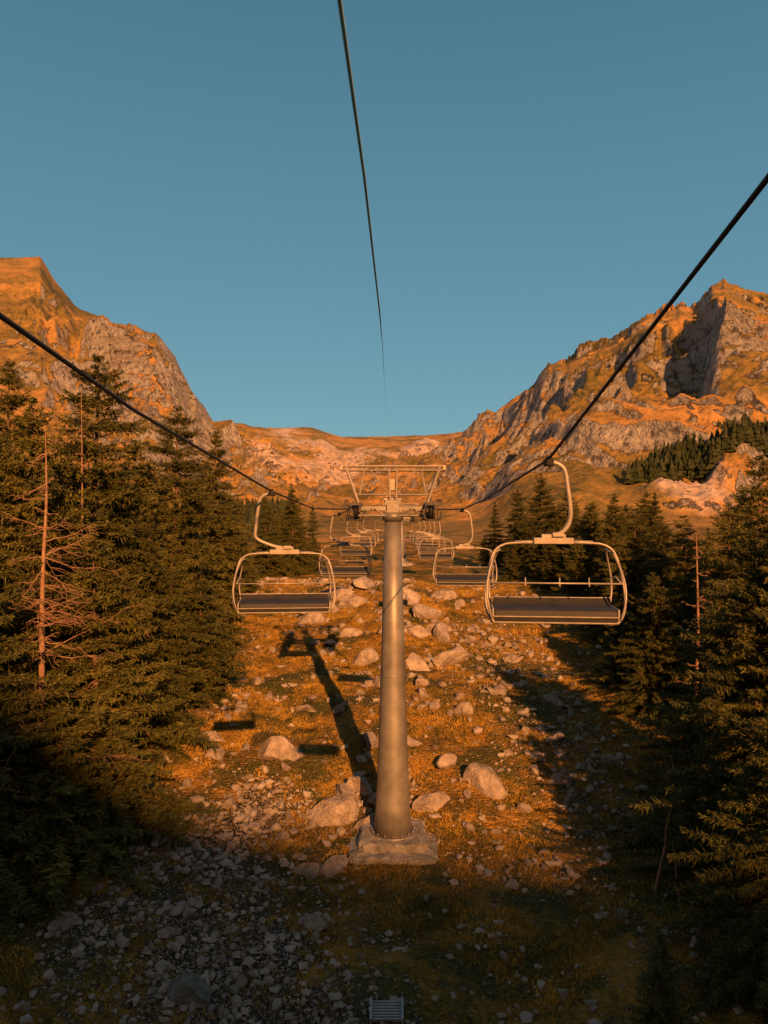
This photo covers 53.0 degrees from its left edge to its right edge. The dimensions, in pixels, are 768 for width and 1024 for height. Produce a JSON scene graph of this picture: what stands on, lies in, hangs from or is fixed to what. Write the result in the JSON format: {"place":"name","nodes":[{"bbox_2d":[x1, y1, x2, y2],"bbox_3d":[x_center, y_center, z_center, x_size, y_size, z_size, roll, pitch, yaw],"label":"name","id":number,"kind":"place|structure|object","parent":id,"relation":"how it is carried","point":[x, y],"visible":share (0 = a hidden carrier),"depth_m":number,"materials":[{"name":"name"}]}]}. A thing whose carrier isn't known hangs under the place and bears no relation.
{"place":"outdoors","nodes":[
{"label":"outdoors","id":0,"kind":"place"},
{"bbox_2d":[0,533,767,1023],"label":"ground","id":1,"kind":"structure","parent":0,"point":[620,953],"depth_m":24.07,"materials":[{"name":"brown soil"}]},
{"bbox_2d":[0,434,41,665],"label":"spruce tree","id":2,"kind":"object","parent":1,"relation":"on","point":[2,446],"visible":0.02,"depth_m":30.64,"materials":[{"name":"green plant"}]},
{"bbox_2d":[0,478,47,595],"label":"spruce tree","id":3,"kind":"object","parent":1,"relation":"on","point":[16,500],"visible":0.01,"depth_m":33.70,"materials":[{"name":"green plant"}]},
{"bbox_2d":[0,359,63,571],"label":"spruce tree","id":4,"kind":"object","parent":1,"relation":"on","point":[11,402],"visible":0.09,"depth_m":37.24,"materials":[{"name":"green plant"}]},
{"bbox_2d":[2,508,77,763],"bbox_3d":[-12.628,5.633,26.949,4.910,11.958,5.888,0,0,11],"label":"spruce tree","id":5,"kind":"object","parent":1,"relation":"on","point":[31,541],"visible":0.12,"depth_m":26.90,"materials":[{"name":"green plant"}]},
{"bbox_2d":[0,583,88,908],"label":"spruce tree","id":6,"kind":"object","parent":1,"relation":"on","point":[20,756],"visible":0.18,"depth_m":24.28,"materials":[{"name":"green plant"}]},
{"bbox_2d":[0,544,101,946],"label":"spruce tree","id":7,"kind":"object","parent":1,"relation":"on","point":[13,894],"visible":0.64,"depth_m":22.60,"materials":[{"name":"green plant"}]},
{"bbox_2d":[47,911,78,931],"bbox_3d":[-8.713,11.115,20.802,0.523,0.590,0.782,13,-12,45],"label":"boulder","id":8,"kind":"object","parent":1,"relation":"on","point":[69,919],"visible":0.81,"depth_m":20.75,"materials":[{"name":"stone"}]},
{"bbox_2d":[0,706,154,915],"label":"spruce tree","id":9,"kind":"object","parent":1,"relation":"on","point":[53,863],"visible":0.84,"depth_m":23.22,"materials":[{"name":"green plant"}]},
{"bbox_2d":[0,395,157,839],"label":"spruce tree","id":10,"kind":"object","parent":1,"relation":"on","point":[26,473],"visible":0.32,"depth_m":27.56,"materials":[{"name":"green plant"}]},
{"bbox_2d":[0,425,164,802],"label":"dead tree","id":11,"kind":"object","parent":1,"relation":"on","point":[43,612],"visible":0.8,"depth_m":24.27,"materials":[{"name":"brown wood"}]},
{"bbox_2d":[73,391,92,643],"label":"dead tree","id":12,"kind":"object","parent":1,"relation":"on","point":[82,465],"visible":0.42,"depth_m":30.98,"materials":[{"name":"brown wood"}]},
{"bbox_2d":[16,539,223,892],"bbox_3d":[-9.488,6.683,26.238,8.848,11.588,6.863,0,0,35],"label":"spruce tree","id":13,"kind":"object","parent":1,"relation":"on","point":[115,723],"visible":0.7,"depth_m":25.83,"materials":[{"name":"green plant"}]},
{"bbox_2d":[19,353,220,762],"bbox_3d":[-12.454,2.065,33.156,10.988,17.846,10.037,0,0,-10],"label":"spruce tree","id":14,"kind":"object","parent":1,"relation":"on","point":[110,493],"visible":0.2,"depth_m":32.65,"materials":[{"name":"green plant"}]},
{"bbox_2d":[101,485,156,670],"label":"spruce tree","id":15,"kind":"object","parent":1,"relation":"on","point":[123,510],"visible":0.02,"depth_m":35.85,"materials":[{"name":"green plant"}]},
{"bbox_2d":[89,515,212,764],"bbox_3d":[-10.057,5.944,31.907,5.995,11.661,7.761,0,0,-31],"label":"spruce tree","id":16,"kind":"object","parent":1,"relation":"on","point":[172,639],"visible":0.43,"depth_m":31.73,"materials":[{"name":"green plant"}]},
{"bbox_2d":[85,438,221,645],"bbox_3d":[-12.451,3.310,38.602,7.649,14.058,9.841,0,0,23],"label":"spruce tree","id":17,"kind":"object","parent":1,"relation":"on","point":[144,484],"visible":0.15,"depth_m":38.62,"materials":[{"name":"green plant"}]},
{"bbox_2d":[139,537,214,708],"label":"spruce tree","id":18,"kind":"object","parent":1,"relation":"on","point":[174,559],"visible":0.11,"depth_m":36.87,"materials":[{"name":"green plant"}]},
{"bbox_2d":[166,973,210,1004],"bbox_3d":[-4.733,11.407,18.130,1.597,1.258,0.851,0,0,12],"label":"boulder","id":19,"kind":"object","parent":1,"relation":"on","point":[186,988],"visible":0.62,"depth_m":17.79,"materials":[{"name":"grey stone"}]},
{"bbox_2d":[139,406,253,655],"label":"spruce tree","id":20,"kind":"object","parent":1,"relation":"on","point":[192,548],"visible":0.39,"depth_m":43.74,"materials":[{"name":"green plant"}]},
{"bbox_2d":[178,506,230,609],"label":"spruce tree","id":21,"kind":"object","parent":1,"relation":"on","point":[218,583],"visible":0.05,"depth_m":47.90,"materials":[{"name":"green plant"}]},
{"bbox_2d":[203,746,224,759],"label":"boulder","id":22,"kind":"object","parent":1,"relation":"on","point":[211,753],"visible":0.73,"depth_m":30.61,"materials":[{"name":"stone"}]},
{"bbox_2d":[176,579,252,707],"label":"spruce tree","id":23,"kind":"object","parent":1,"relation":"on","point":[209,654],"visible":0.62,"depth_m":36.57,"materials":[{"name":"green plant"}]},
{"bbox_2d":[179,429,263,631],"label":"spruce tree","id":24,"kind":"object","parent":1,"relation":"on","point":[229,531],"visible":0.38,"depth_m":49.84,"materials":[{"name":"green plant"}]},
{"bbox_2d":[229,538,268,593],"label":"spruce tree","id":25,"kind":"object","parent":1,"relation":"on","point":[253,588],"visible":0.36,"depth_m":53.82,"materials":[{"name":"green plant"}]},
{"bbox_2d":[248,497,288,578],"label":"spruce tree","id":26,"kind":"object","parent":1,"relation":"on","point":[267,563],"visible":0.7,"depth_m":62.63,"materials":[{"name":"green plant"}]},
{"bbox_2d":[258,736,293,760],"bbox_3d":[-4.287,9.651,31.073,1.754,1.284,1.295,-2,-10,-25],"label":"boulder","id":27,"kind":"object","parent":1,"relation":"on","point":[276,748],"visible":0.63,"depth_m":30.55,"materials":[{"name":"stone"}]},
{"bbox_2d":[265,485,322,577],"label":"spruce tree","id":28,"kind":"object","parent":1,"relation":"on","point":[302,566],"visible":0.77,"depth_m":63.72,"materials":[{"name":"green plant"}]},
{"bbox_2d":[287,747,303,760],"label":"boulder","id":29,"kind":"object","parent":1,"relation":"on","point":[295,753],"visible":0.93,"depth_m":30.62,"materials":[{"name":"stone"}]},
{"bbox_2d":[293,862,320,879],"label":"boulder","id":30,"kind":"object","parent":1,"relation":"on","point":[310,870],"visible":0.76,"depth_m":23.95,"materials":[{"name":"stone"}]},
{"bbox_2d":[298,613,323,624],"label":"boulder","id":31,"kind":"object","parent":1,"relation":"on","point":[314,618],"visible":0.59,"depth_m":47.59,"materials":[{"name":"stone"}]},
{"bbox_2d":[302,913,328,931],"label":"boulder","id":32,"kind":"object","parent":1,"relation":"on","point":[311,921],"visible":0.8,"depth_m":20.64,"materials":[{"name":"stone"}]},
{"bbox_2d":[304,505,328,571],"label":"spruce tree","id":33,"kind":"object","parent":1,"relation":"on","point":[311,522],"visible":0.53,"depth_m":67.88,"materials":[{"name":"green plant"}]},
{"bbox_2d":[320,854,347,877],"bbox_3d":[-1.626,11.197,24.359,1.058,0.548,0.682,0,0,-42],"label":"boulder","id":34,"kind":"object","parent":1,"relation":"on","point":[332,866],"visible":0.92,"depth_m":24.23,"materials":[{"name":"stone"}]},
{"bbox_2d":[309,793,359,825],"bbox_3d":[-1.805,10.843,27.355,1.825,1.576,1.116,0,0,2],"label":"boulder","id":35,"kind":"object","parent":1,"relation":"on","point":[342,809],"visible":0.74,"depth_m":26.94,"materials":[{"name":"stone"}]},
{"bbox_2d":[328,587,352,600],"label":"boulder","id":36,"kind":"object","parent":1,"relation":"on","point":[341,592],"visible":0.56,"depth_m":52.10,"materials":[{"name":"stone"}]},
{"bbox_2d":[336,783,362,806],"bbox_3d":[-1.395,10.457,28.239,0.863,0.731,1.346,0,0,-30],"label":"boulder","id":37,"kind":"object","parent":1,"relation":"on","point":[343,788],"visible":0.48,"depth_m":28.37,"materials":[{"name":"stone"}]},
{"bbox_2d":[339,627,363,637],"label":"boulder","id":38,"kind":"object","parent":1,"relation":"on","point":[348,631],"visible":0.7,"depth_m":45.29,"materials":[{"name":"stone"}]},
{"bbox_2d":[340,595,368,607],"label":"boulder","id":39,"kind":"object","parent":1,"relation":"on","point":[353,601],"visible":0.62,"depth_m":51.23,"materials":[{"name":"stone"}]},
{"bbox_2d":[346,776,373,796],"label":"boulder","id":40,"kind":"object","parent":1,"relation":"on","point":[360,784],"visible":0.64,"depth_m":28.57,"materials":[{"name":"stone"}]},
{"bbox_2d":[352,576,373,588],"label":"boulder","id":41,"kind":"object","parent":1,"relation":"on","point":[363,582],"visible":0.95,"depth_m":54.63,"materials":[{"name":"stone"}]},
{"bbox_2d":[354,813,374,830],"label":"boulder","id":42,"kind":"object","parent":1,"relation":"on","point":[370,818],"visible":0.34,"depth_m":26.67,"materials":[{"name":"stone"}]},
{"bbox_2d":[353,647,378,665],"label":"boulder","id":43,"kind":"object","parent":1,"relation":"on","point":[367,656],"visible":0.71,"depth_m":41.99,"materials":[{"name":"stone"}]},
{"bbox_2d":[363,731,377,750],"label":"boulder","id":44,"kind":"object","parent":1,"relation":"on","point":[371,739],"visible":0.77,"depth_m":31.61,"materials":[{"name":"stone"}]},
{"bbox_2d":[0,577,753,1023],"bbox_3d":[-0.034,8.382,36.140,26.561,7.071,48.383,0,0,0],"label":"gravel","id":45,"kind":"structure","parent":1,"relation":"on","point":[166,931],"depth_m":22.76,"materials":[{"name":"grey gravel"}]},
{"bbox_2d":[370,997,403,1023],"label":"metal grate","id":46,"kind":"object","parent":1,"relation":"on","point":[387,1011],"visible":1,"depth_m":17.10,"materials":[{"name":"metal"}]},
{"bbox_2d":[340,465,445,864],"bbox_3d":[0.300,5.455,26.001,3.560,14.057,3.114,0,0,0],"label":"lift mast","id":47,"kind":"object","parent":1,"relation":"on","point":[392,835],"visible":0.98,"depth_m":25.64,"materials":[{"name":"metal"}]},
{"bbox_2d":[0,312,381,522],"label":"lift cable","id":48,"kind":"object","parent":47,"relation":"attached to","point":[21,330],"visible":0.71,"depth_m":7.09,"materials":[{"name":"metal"}]},
{"bbox_2d":[232,489,335,614],"bbox_3d":[-1.922,0.746,14.899,1.966,2.378,0.828,0,0,-6],"label":"chairlift chair","id":49,"kind":"object","parent":48,"relation":"hanging from","point":[283,603],"visible":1,"depth_m":14.73,"materials":[{"name":"metal"}]},
{"bbox_2d":[318,512,371,576],"bbox_3d":[-1.453,1.205,28.785,1.965,2.378,0.828,0,0,-2],"label":"chairlift chair","id":50,"kind":"object","parent":48,"relation":"hanging from","point":[354,571],"visible":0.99,"depth_m":28.60,"materials":[{"name":"metal"}]},
{"bbox_2d":[339,516,371,555],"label":"chairlift chair","id":51,"kind":"object","parent":48,"relation":"hanging from","point":[353,553],"visible":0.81,"depth_m":45.83,"materials":[{"name":"metal"}]},
{"bbox_2d":[337,0,391,465],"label":"guide cable","id":52,"kind":"object","parent":47,"relation":"attached to","point":[344,33],"visible":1,"depth_m":6.63,"materials":[{"name":"metal"}]},
{"bbox_2d":[414,173,767,522],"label":"lift cable","id":53,"kind":"object","parent":47,"relation":"attached to","point":[763,183],"visible":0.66,"depth_m":6.73,"materials":[{"name":"metal"}]},
{"bbox_2d":[417,521,445,552],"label":"chairlift chair","id":54,"kind":"object","parent":53,"relation":"hanging from","point":[430,551],"visible":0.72,"depth_m":51.73,"materials":[{"name":"metal"}]},
{"bbox_2d":[418,517,453,559],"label":"chairlift chair","id":55,"kind":"object","parent":53,"relation":"hanging from","point":[431,556],"visible":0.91,"depth_m":41.87,"materials":[{"name":"metal"}]},
{"bbox_2d":[432,508,496,585],"bbox_3d":[2.462,1.058,23.572,1.965,2.378,0.828,0,0,3],"label":"chairlift chair","id":56,"kind":"object","parent":53,"relation":"hanging from","point":[460,579],"visible":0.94,"depth_m":23.42,"materials":[{"name":"metal"}]},
{"bbox_2d":[484,456,626,625],"bbox_3d":[2.427,0.390,11.068,1.965,2.378,0.828,0,0,6],"label":"chairlift chair","id":57,"kind":"object","parent":53,"relation":"hanging from","point":[552,610],"visible":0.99,"depth_m":10.89,"materials":[{"name":"metal"}]},
{"bbox_2d":[383,504,417,566],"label":"lift mast","id":58,"kind":"object","parent":1,"relation":"on","point":[405,563],"visible":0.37,"depth_m":77.69,"materials":[{"name":"metal"}]},
{"bbox_2d":[403,587,420,605],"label":"boulder","id":59,"kind":"object","parent":1,"relation":"on","point":[411,597],"visible":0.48,"depth_m":51.20,"materials":[{"name":"stone"}]},
{"bbox_2d":[405,652,429,670],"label":"boulder","id":60,"kind":"object","parent":1,"relation":"on","point":[414,661],"visible":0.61,"depth_m":40.72,"materials":[{"name":"stone"}]},
{"bbox_2d":[404,625,431,638],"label":"boulder","id":61,"kind":"object","parent":1,"relation":"on","point":[413,630],"visible":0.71,"depth_m":45.41,"materials":[{"name":"stone"}]},
{"bbox_2d":[412,603,443,618],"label":"boulder","id":62,"kind":"object","parent":1,"relation":"on","point":[422,611],"visible":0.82,"depth_m":48.12,"materials":[{"name":"stone"}]},
{"bbox_2d":[412,791,449,811],"bbox_3d":[1.797,10.621,27.905,1.701,0.888,0.609,0,0,-29],"label":"boulder","id":63,"kind":"object","parent":1,"relation":"on","point":[430,802],"visible":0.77,"depth_m":27.75,"materials":[{"name":"stone"}]},
{"bbox_2d":[433,622,450,643],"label":"boulder","id":64,"kind":"object","parent":1,"relation":"on","point":[440,632],"visible":0.88,"depth_m":44.81,"materials":[{"name":"stone"}]},
{"bbox_2d":[431,589,457,599],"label":"boulder","id":65,"kind":"object","parent":1,"relation":"on","point":[446,594],"visible":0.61,"depth_m":52.56,"materials":[{"name":"stone"}]},
{"bbox_2d":[436,753,456,768],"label":"boulder","id":66,"kind":"object","parent":1,"relation":"on","point":[446,760],"visible":0.94,"depth_m":30.21,"materials":[{"name":"stone"}]},
{"bbox_2d":[432,645,472,666],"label":"boulder","id":67,"kind":"object","parent":1,"relation":"on","point":[457,654],"visible":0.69,"depth_m":41.43,"materials":[{"name":"stone"}]},
{"bbox_2d":[453,702,473,714],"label":"boulder","id":68,"kind":"object","parent":1,"relation":"on","point":[462,708],"visible":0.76,"depth_m":34.55,"materials":[{"name":"stone"}]},
{"bbox_2d":[462,763,507,798],"bbox_3d":[3.808,10.360,29.090,1.118,1.484,1.684,0,0,-33],"label":"boulder","id":69,"kind":"object","parent":1,"relation":"on","point":[483,779],"visible":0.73,"depth_m":28.84,"materials":[{"name":"stone"}]},
{"bbox_2d":[476,501,506,567],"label":"spruce tree","id":70,"kind":"object","parent":1,"relation":"on","point":[493,539],"visible":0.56,"depth_m":73.81,"materials":[{"name":"green plant"}]},
{"bbox_2d":[494,535,524,581],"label":"spruce tree","id":71,"kind":"object","parent":1,"relation":"on","point":[512,563],"visible":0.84,"depth_m":59.75,"materials":[{"name":"green plant"}]},
{"bbox_2d":[485,489,538,569],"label":"spruce tree","id":72,"kind":"object","parent":1,"relation":"on","point":[515,515],"visible":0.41,"depth_m":69.90,"materials":[{"name":"green plant"}]},
{"bbox_2d":[511,473,565,579],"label":"spruce tree","id":73,"kind":"object","parent":1,"relation":"on","point":[531,552],"visible":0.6,"depth_m":61.79,"materials":[{"name":"green plant"}]},
{"bbox_2d":[530,527,567,591],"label":"spruce tree","id":74,"kind":"object","parent":1,"relation":"on","point":[551,571],"visible":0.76,"depth_m":55.72,"materials":[{"name":"green plant"}]},
{"bbox_2d":[541,488,579,572],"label":"spruce tree","id":75,"kind":"object","parent":1,"relation":"on","point":[571,530],"visible":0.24,"depth_m":59.66,"materials":[{"name":"green plant"}]},
{"bbox_2d":[550,772,574,785],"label":"boulder","id":76,"kind":"object","parent":1,"relation":"on","point":[560,779],"visible":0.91,"depth_m":29.32,"materials":[{"name":"stone"}]},
{"bbox_2d":[550,536,598,596],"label":"spruce tree","id":77,"kind":"object","parent":1,"relation":"on","point":[577,571],"visible":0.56,"depth_m":49.73,"materials":[{"name":"green plant"}]},
{"bbox_2d":[549,503,602,587],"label":"spruce tree","id":78,"kind":"object","parent":1,"relation":"on","point":[587,508],"visible":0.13,"depth_m":54.70,"materials":[{"name":"green plant"}]},
{"bbox_2d":[557,502,604,593],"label":"spruce tree","id":79,"kind":"object","parent":1,"relation":"on","point":[591,527],"visible":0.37,"depth_m":53.93,"materials":[{"name":"green plant"}]},
{"bbox_2d":[577,554,609,633],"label":"spruce tree","id":80,"kind":"object","parent":1,"relation":"on","point":[596,590],"visible":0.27,"depth_m":45.92,"materials":[{"name":"green plant"}]},
{"bbox_2d":[600,753,619,765],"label":"boulder","id":81,"kind":"object","parent":1,"relation":"on","point":[608,759],"visible":0.94,"depth_m":30.61,"materials":[{"name":"stone"}]},
{"bbox_2d":[573,537,647,648],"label":"spruce tree","id":82,"kind":"object","parent":1,"relation":"on","point":[626,565],"visible":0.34,"depth_m":43.68,"materials":[{"name":"green plant"}]},
{"bbox_2d":[585,493,636,592],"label":"spruce tree","id":83,"kind":"object","parent":1,"relation":"on","point":[614,508],"visible":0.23,"depth_m":49.70,"materials":[{"name":"green plant"}]},
{"bbox_2d":[574,598,651,693],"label":"spruce tree","id":84,"kind":"object","parent":1,"relation":"on","point":[607,673],"visible":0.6,"depth_m":37.69,"materials":[{"name":"green plant"}]},
{"bbox_2d":[582,508,669,630],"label":"spruce tree","id":85,"kind":"object","parent":1,"relation":"on","point":[637,545],"visible":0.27,"depth_m":44.89,"materials":[{"name":"green plant"}]},
{"bbox_2d":[611,518,681,651],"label":"spruce tree","id":86,"kind":"object","parent":1,"relation":"on","point":[662,562],"visible":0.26,"depth_m":41.92,"materials":[{"name":"green plant"}]},
{"bbox_2d":[591,572,703,728],"bbox_3d":[12.186,6.335,34.860,5.087,7.194,3.941,0,0,-43],"label":"spruce tree","id":87,"kind":"object","parent":1,"relation":"on","point":[656,681],"visible":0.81,"depth_m":34.69,"materials":[{"name":"green plant"}]},
{"bbox_2d":[635,493,675,576],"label":"spruce tree","id":88,"kind":"object","parent":1,"relation":"on","point":[652,512],"visible":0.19,"depth_m":61.07,"materials":[{"name":"green plant"}]},
{"bbox_2d":[628,491,682,561],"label":"spruce tree","id":89,"kind":"object","parent":1,"relation":"on","point":[645,505],"visible":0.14,"depth_m":74.26,"materials":[{"name":"green plant"}]},
{"bbox_2d":[620,930,703,1023],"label":"spruce tree","id":90,"kind":"object","parent":1,"relation":"on","point":[655,1010],"visible":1,"depth_m":15.88,"materials":[{"name":"green plant"}]},
{"bbox_2d":[566,582,765,888],"bbox_3d":[10.917,7.532,25.809,8.254,10.318,6.428,0,0,-31],"label":"spruce tree","id":91,"kind":"object","parent":1,"relation":"on","point":[686,732],"visible":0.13,"depth_m":26.23,"materials":[{"name":"green plant"}]},
{"bbox_2d":[654,756,678,891],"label":"dead tree","id":92,"kind":"object","parent":1,"relation":"on","point":[660,867],"visible":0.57,"depth_m":23.00,"materials":[{"name":"brown wood"}]},
{"bbox_2d":[629,573,706,701],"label":"spruce tree","id":93,"kind":"object","parent":1,"relation":"on","point":[685,615],"visible":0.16,"depth_m":35.83,"materials":[{"name":"green plant"}]},
{"bbox_2d":[588,530,767,940],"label":"spruce tree","id":94,"kind":"object","parent":1,"relation":"on","point":[730,680],"visible":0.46,"depth_m":22.19,"materials":[{"name":"green plant"}]},
{"bbox_2d":[646,515,711,668],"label":"spruce tree","id":95,"kind":"object","parent":1,"relation":"on","point":[681,567],"visible":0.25,"depth_m":38.89,"materials":[{"name":"green plant"}]},
{"bbox_2d":[670,524,712,738],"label":"dead tree","id":96,"kind":"object","parent":1,"relation":"on","point":[696,665],"visible":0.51,"depth_m":30.94,"materials":[{"name":"brown wood"}]},
{"bbox_2d":[633,707,767,1023],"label":"spruce tree","id":97,"kind":"object","parent":1,"relation":"on","point":[746,976],"visible":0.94,"depth_m":18.39,"materials":[{"name":"green plant"}]},
{"bbox_2d":[645,564,767,959],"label":"spruce tree","id":98,"kind":"object","parent":1,"relation":"on","point":[703,889],"visible":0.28,"depth_m":21.09,"materials":[{"name":"green plant"}]},
{"bbox_2d":[694,528,724,609],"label":"spruce tree","id":99,"kind":"object","parent":1,"relation":"on","point":[708,550],"visible":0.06,"depth_m":43.78,"materials":[{"name":"green plant"}]},
{"bbox_2d":[656,452,767,761],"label":"spruce tree","id":100,"kind":"object","parent":1,"relation":"on","point":[761,523],"visible":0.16,"depth_m":30.68,"materials":[{"name":"green plant"}]},
{"bbox_2d":[675,502,755,694],"bbox_3d":[16.081,4.557,35.968,6.760,10.144,6.184,0,0,6],"label":"spruce tree","id":101,"kind":"object","parent":1,"relation":"on","point":[716,575],"visible":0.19,"depth_m":35.94,"materials":[{"name":"green plant"}]},
{"bbox_2d":[709,485,757,582],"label":"spruce tree","id":102,"kind":"object","parent":1,"relation":"on","point":[740,505],"visible":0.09,"depth_m":54.59,"materials":[{"name":"green plant"}]},
{"bbox_2d":[0,256,767,542],"bbox_3d":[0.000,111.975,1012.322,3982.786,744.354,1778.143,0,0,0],"label":"mountain","id":103,"kind":"structure","parent":0,"point":[695,366],"depth_m":372.89,"materials":[{"name":"beige stone"}]},
{"bbox_2d":[23,412,767,541],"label":"distant forest","id":104,"kind":"object","parent":103,"relation":"on","point":[687,457],"visible":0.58,"depth_m":192.78,"materials":[{"name":"green plant"}]},
{"bbox_2d":[0,0,767,436],"label":"sky","id":105,"kind":"structure","parent":0,"point":[544,177],"materials":[{"name":"blue"}]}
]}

